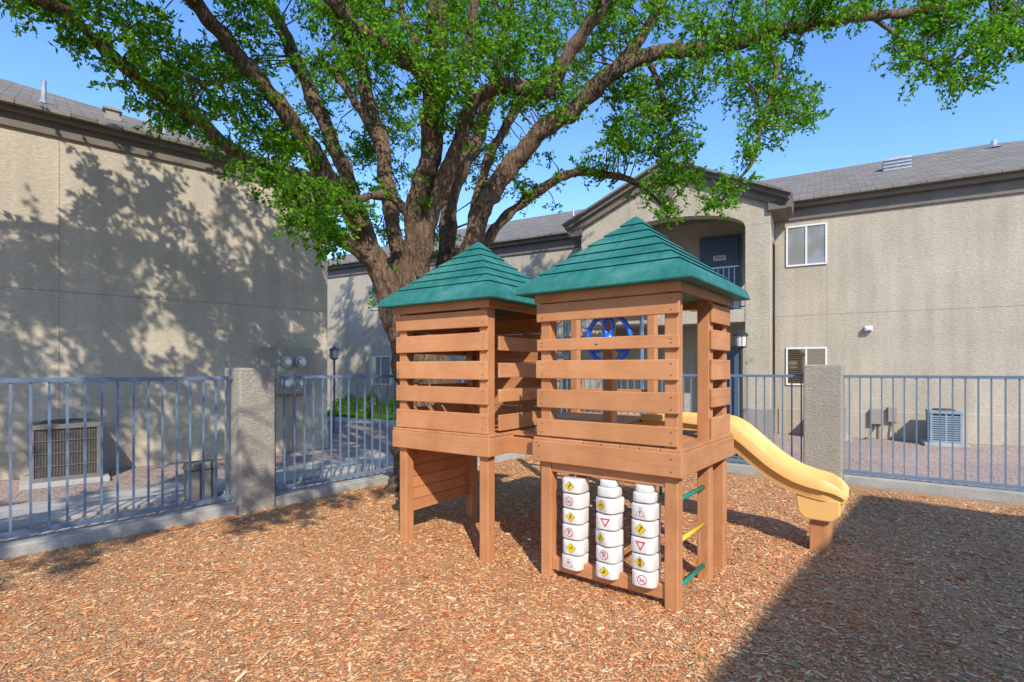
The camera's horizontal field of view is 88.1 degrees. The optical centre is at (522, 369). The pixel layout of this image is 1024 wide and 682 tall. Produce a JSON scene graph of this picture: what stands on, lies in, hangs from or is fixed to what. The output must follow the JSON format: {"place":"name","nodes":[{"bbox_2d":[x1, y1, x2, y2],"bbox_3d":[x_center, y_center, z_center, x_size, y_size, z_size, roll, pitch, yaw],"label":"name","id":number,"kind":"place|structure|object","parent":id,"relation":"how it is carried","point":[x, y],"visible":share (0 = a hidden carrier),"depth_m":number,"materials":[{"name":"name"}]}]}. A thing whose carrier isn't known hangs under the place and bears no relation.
{"place":"outdoors","nodes":[
{"label":"outdoors","id":0,"kind":"place"},
{"bbox_2d":[0,451,393,530],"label":"walkway pavement","id":1,"kind":"structure","parent":0,"point":[20,515],"depth_m":6.25,"materials":[{"name":"concrete"}]},
{"bbox_2d":[327,416,396,426],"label":"pavement","id":2,"kind":"structure","parent":0,"point":[368,421],"depth_m":15.59,"materials":[{"name":"concrete"}]},
{"bbox_2d":[327,410,495,420],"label":"grass lawn","id":3,"kind":"structure","parent":0,"point":[359,414],"depth_m":17.41,"materials":[{"name":"green plant"}]},
{"bbox_2d":[328,394,358,411],"bbox_3d":[-6.480,1.244,19.440,1.289,0.750,0.972,0,0,29],"label":"shrub","id":4,"kind":"object","parent":3,"relation":"on","point":[343,400],"visible":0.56,"depth_m":19.24,"materials":[{"name":"green plant"}]},
{"bbox_2d":[350,393,381,413],"bbox_3d":[-5.536,1.166,18.901,1.298,0.897,0.979,0,0,29],"label":"shrub","id":5,"kind":"object","parent":3,"relation":"on","point":[361,402],"visible":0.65,"depth_m":18.67,"materials":[{"name":"green plant"}]},
{"bbox_2d":[375,396,398,414],"bbox_3d":[-4.494,1.228,18.311,1.284,0.770,0.993,0,0,29],"label":"shrub","id":6,"kind":"object","parent":3,"relation":"on","point":[390,402],"visible":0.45,"depth_m":18.07,"materials":[{"name":"green plant"}]},
{"bbox_2d":[0,455,1023,681],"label":"mulch ground","id":7,"kind":"structure","parent":0,"point":[985,634],"depth_m":3.55,"materials":[{"name":"brown wood"}]},
{"bbox_2d":[0,501,236,559],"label":"kerb wall","id":8,"kind":"structure","parent":7,"relation":"on","point":[28,545],"depth_m":4.81,"materials":[{"name":"concrete"}]},
{"bbox_2d":[0,376,232,539],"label":"metal fence","id":9,"kind":"object","parent":8,"relation":"on","point":[67,524],"visible":1,"depth_m":4.91,"materials":[{"name":"blue metal"}]},
{"bbox_2d":[275,453,530,505],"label":"kerb wall","id":10,"kind":"structure","parent":7,"relation":"on","point":[290,496],"depth_m":6.55,"materials":[{"name":"concrete"}]},
{"bbox_2d":[275,375,536,490],"bbox_3d":[-1.290,0.725,7.918,0.038,1.310,5.000,0,0,39],"label":"metal fence","id":11,"kind":"object","parent":10,"relation":"on","point":[331,478],"visible":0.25,"depth_m":6.59,"materials":[{"name":"metal"}]},
{"bbox_2d":[8,456,1023,681],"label":"fallen leaves","id":12,"kind":"object","parent":7,"relation":"on","point":[795,664],"visible":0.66,"depth_m":3.68,"materials":[{"name":"plant"}]},
{"bbox_2d":[378,216,848,611],"bbox_3d":[0.984,0.200,4.975,3.418,2.740,3.181,0,0,37],"label":"playhouse","id":13,"kind":"object","parent":7,"relation":"on","point":[471,302],"visible":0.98,"depth_m":3.92,"materials":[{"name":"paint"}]},
{"bbox_2d":[0,410,1023,540],"bbox_3d":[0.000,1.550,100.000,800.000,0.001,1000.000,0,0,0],"label":"ground","id":14,"kind":"structure","parent":0,"point":[998,472],"depth_m":8.66,"materials":[{"name":"grey concrete"}]},
{"bbox_2d":[19,418,109,490],"bbox_3d":[-6.380,1.125,7.394,0.920,0.850,0.920,0,0,-42],"label":"air conditioner","id":15,"kind":"object","parent":14,"relation":"on","point":[58,453],"visible":0.77,"depth_m":7.14,"materials":[{"name":"metal"}]},
{"bbox_2d":[0,78,328,480],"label":"apartment building","id":16,"kind":"structure","parent":14,"relation":"on","point":[127,249],"depth_m":8.45,"materials":[{"name":"beige paint"}]},
{"bbox_2d":[259,347,309,451],"bbox_3d":[-4.447,0.570,9.776,1.020,1.960,0.283,0,0,-42],"label":"electric meter panel","id":17,"kind":"object","parent":16,"relation":"attached to","point":[288,361],"visible":0.6,"depth_m":9.85,"materials":[{"name":"paint"}]},
{"bbox_2d":[182,459,218,500],"bbox_3d":[-3.860,1.325,6.350,0.260,0.450,0.327,0,0,40],"label":"utility pedestal","id":18,"kind":"object","parent":14,"relation":"on","point":[196,480],"visible":0.73,"depth_m":6.25,"materials":[{"name":"grey metal"}]},
{"bbox_2d":[225,368,274,514],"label":"fence pillar","id":19,"kind":"structure","parent":14,"relation":"on","point":[251,440],"depth_m":5.71,"materials":[{"name":"grey paint"}]},
{"bbox_2d":[329,345,339,432],"bbox_3d":[-4.620,0.470,13.000,0.260,2.160,0.260,0,0,-20],"label":"street lamp","id":20,"kind":"object","parent":14,"relation":"on","point":[334,353],"visible":0.98,"depth_m":12.98,"materials":[{"name":"grey metal"}]},
{"bbox_2d":[0,0,1023,491],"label":"tree","id":21,"kind":"object","parent":14,"relation":"on","point":[376,34],"visible":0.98,"depth_m":6.35,"materials":[{"name":"green plant"}]},
{"bbox_2d":[461,315,659,404],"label":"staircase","id":22,"kind":"structure","parent":14,"relation":"on","point":[597,327],"depth_m":12.90,"materials":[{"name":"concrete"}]},
{"bbox_2d":[327,140,1023,446],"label":"apartment building","id":23,"kind":"structure","parent":14,"relation":"on","point":[916,262],"depth_m":12.08,"materials":[{"name":"beige paint"}]},
{"bbox_2d":[370,284,377,309],"bbox_3d":[-5.152,-2.675,19.259,1.000,0.950,0.045,0,0,29],"label":"window","id":24,"kind":"structure","parent":23,"relation":"in","point":[371,286],"depth_m":19.44,"materials":[{"name":"grey glass"}]},
{"bbox_2d":[370,356,390,384],"bbox_3d":[-5.152,0.025,19.259,1.000,1.050,0.045,0,0,29],"label":"window","id":25,"kind":"structure","parent":23,"relation":"in","point":[379,365],"depth_m":19.24,"materials":[{"name":"grey glass"}]},
{"bbox_2d":[700,234,740,309],"bbox_3d":[5.197,-2.450,13.935,1.040,2.140,0.130,0,0,29],"label":"door","id":26,"kind":"structure","parent":23,"relation":"in","point":[719,251],"depth_m":13.85,"materials":[{"name":"metal"}]},
{"bbox_2d":[727,346,738,416],"bbox_3d":[5.197,0.455,13.935,1.040,2.150,0.130,0,0,29],"label":"door","id":27,"kind":"structure","parent":23,"relation":"in","point":[732,355],"depth_m":13.74,"materials":[{"name":"metal"}]},
{"bbox_2d":[786,222,826,266],"bbox_3d":[6.731,-2.955,12.563,0.860,0.970,0.045,0,0,29],"label":"window","id":28,"kind":"structure","parent":23,"relation":"in","point":[806,245],"depth_m":12.55,"materials":[{"name":"grey glass"}]},
{"bbox_2d":[786,347,826,384],"bbox_3d":[6.731,-0.080,12.563,0.860,0.900,0.045,0,0,29],"label":"window","id":29,"kind":"structure","parent":23,"relation":"in","point":[796,358],"depth_m":12.62,"materials":[{"name":"glass"}]},
{"bbox_2d":[864,326,872,330],"bbox_3d":[7.777,-0.925,11.901,0.150,0.110,0.148,0,0,29],"label":"wall lamp","id":30,"kind":"object","parent":23,"relation":"attached to","point":[868,328],"visible":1,"depth_m":11.85,"materials":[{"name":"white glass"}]},
{"bbox_2d":[861,408,880,437],"bbox_3d":[7.732,1.200,11.804,0.622,0.660,0.239,0,0,-8],"label":"electrical box","id":31,"kind":"object","parent":23,"relation":"attached to","point":[876,415],"visible":0.71,"depth_m":11.78,"materials":[{"name":"paint"}]},
{"bbox_2d":[888,407,910,440],"bbox_3d":[8.231,1.172,11.536,0.189,0.684,0.534,0,0,-20],"label":"electrical box","id":32,"kind":"object","parent":23,"relation":"attached to","point":[890,414],"visible":0.66,"depth_m":11.63,"materials":[{"name":"paint"}]},
{"bbox_2d":[733,328,748,456],"bbox_3d":[3.920,0.400,9.500,0.260,2.300,0.260,0,0,-20],"label":"street lamp","id":33,"kind":"object","parent":14,"relation":"on","point":[740,335],"visible":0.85,"depth_m":9.47,"materials":[{"name":"black metal"}]},
{"bbox_2d":[727,462,764,476],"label":"kerb wall","id":34,"kind":"structure","parent":14,"relation":"on","point":[740,468],"depth_m":7.82,"materials":[{"name":"concrete"}]},
{"bbox_2d":[561,374,802,462],"bbox_3d":[2.166,0.725,8.707,4.421,1.310,0.042,0,0,36],"label":"metal fence","id":35,"kind":"object","parent":34,"relation":"on","point":[738,376],"visible":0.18,"depth_m":7.81,"materials":[{"name":"metal"}]},
{"bbox_2d":[803,364,844,479],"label":"fence pillar","id":36,"kind":"structure","parent":14,"relation":"on","point":[824,417],"depth_m":7.13,"materials":[{"name":"grey paint"}]},
{"bbox_2d":[843,473,1023,503],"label":"kerb wall","id":37,"kind":"structure","parent":14,"relation":"on","point":[992,494],"depth_m":6.49,"materials":[{"name":"concrete"}]},
{"bbox_2d":[843,375,1023,488],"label":"metal fence","id":38,"kind":"object","parent":37,"relation":"on","point":[953,480],"visible":1,"depth_m":6.55,"materials":[{"name":"metal"}]},
{"bbox_2d":[919,408,969,448],"bbox_3d":[8.651,1.175,10.875,0.720,0.750,0.720,0,0,29],"label":"air conditioner","id":39,"kind":"object","parent":14,"relation":"on","point":[946,427],"visible":0.94,"depth_m":10.65,"materials":[{"name":"metal"}]},
{"bbox_2d":[0,0,1023,258],"label":"sky","id":40,"kind":"structure","parent":0,"point":[867,123],"materials":[{"name":"blue"}]},
{"bbox_2d":[845,407,851,441],"bbox_3d":[6.926,1.175,11.847,0.720,0.750,0.720,0,0,29],"label":"air conditioner","id":41,"kind":"object","parent":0,"point":[846,438],"visible":0.12,"depth_m":11.50,"materials":[{"name":"metal"}]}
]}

